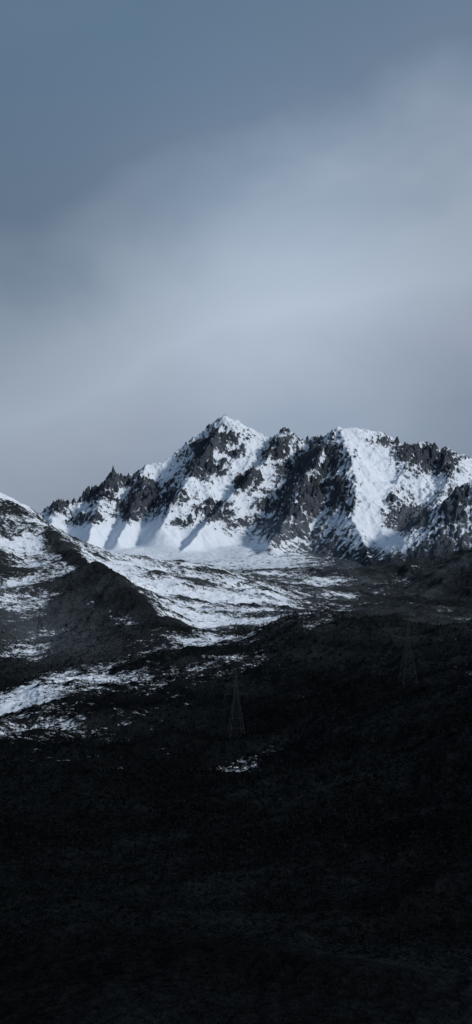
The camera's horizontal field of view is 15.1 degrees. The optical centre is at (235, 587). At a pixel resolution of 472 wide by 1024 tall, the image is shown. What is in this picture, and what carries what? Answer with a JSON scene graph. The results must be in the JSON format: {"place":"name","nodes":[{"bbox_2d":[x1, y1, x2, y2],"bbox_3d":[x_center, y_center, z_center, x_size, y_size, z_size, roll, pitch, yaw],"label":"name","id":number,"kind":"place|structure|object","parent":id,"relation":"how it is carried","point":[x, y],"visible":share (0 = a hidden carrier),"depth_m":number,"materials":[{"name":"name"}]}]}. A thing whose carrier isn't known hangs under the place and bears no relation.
{"place":"outdoors","nodes":[
{"label":"outdoors","id":0,"kind":"place"},
{"bbox_2d":[0,662,471,1023],"bbox_3d":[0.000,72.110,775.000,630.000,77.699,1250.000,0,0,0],"label":"valley slope","id":1,"kind":"structure","parent":0,"point":[212,980],"depth_m":582.86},
{"bbox_2d":[224,669,247,738],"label":"transmission tower","id":2,"kind":"structure","parent":1,"relation":"on","point":[237,691],"depth_m":1229.22,"materials":[{"name":"metal"}]},
{"bbox_2d":[397,618,417,683],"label":"transmission tower","id":3,"kind":"structure","parent":1,"relation":"on","point":[408,633],"depth_m":1249.50,"materials":[{"name":"metal"}]},
{"bbox_2d":[0,492,471,703],"bbox_3d":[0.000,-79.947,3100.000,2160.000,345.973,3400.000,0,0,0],"label":"snowy hillside","id":4,"kind":"structure","parent":0,"point":[433,590],"depth_m":1994.61,"materials":[{"name":"white snow"}]},
{"bbox_2d":[35,606,46,642],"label":"transmission tower","id":5,"kind":"structure","parent":4,"relation":"on","point":[40,608],"depth_m":1849.74,"materials":[{"name":"metal"}]},
{"bbox_2d":[0,548,471,967],"bbox_3d":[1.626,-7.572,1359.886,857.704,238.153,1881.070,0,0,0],"label":"scrub vegetation","id":6,"kind":"object","parent":4,"relation":"on","point":[68,887],"visible":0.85,"depth_m":797.25,"materials":[{"name":"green plant"}]},
{"bbox_2d":[0,0,471,513],"label":"sky","id":7,"kind":"structure","parent":0,"point":[255,213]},
{"bbox_2d":[40,414,471,569],"bbox_3d":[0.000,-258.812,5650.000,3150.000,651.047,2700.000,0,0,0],"label":"snowy mountain","id":8,"kind":"structure","parent":0,"point":[224,491],"depth_m":5496.92,"materials":[{"name":"white snow"}]}
]}

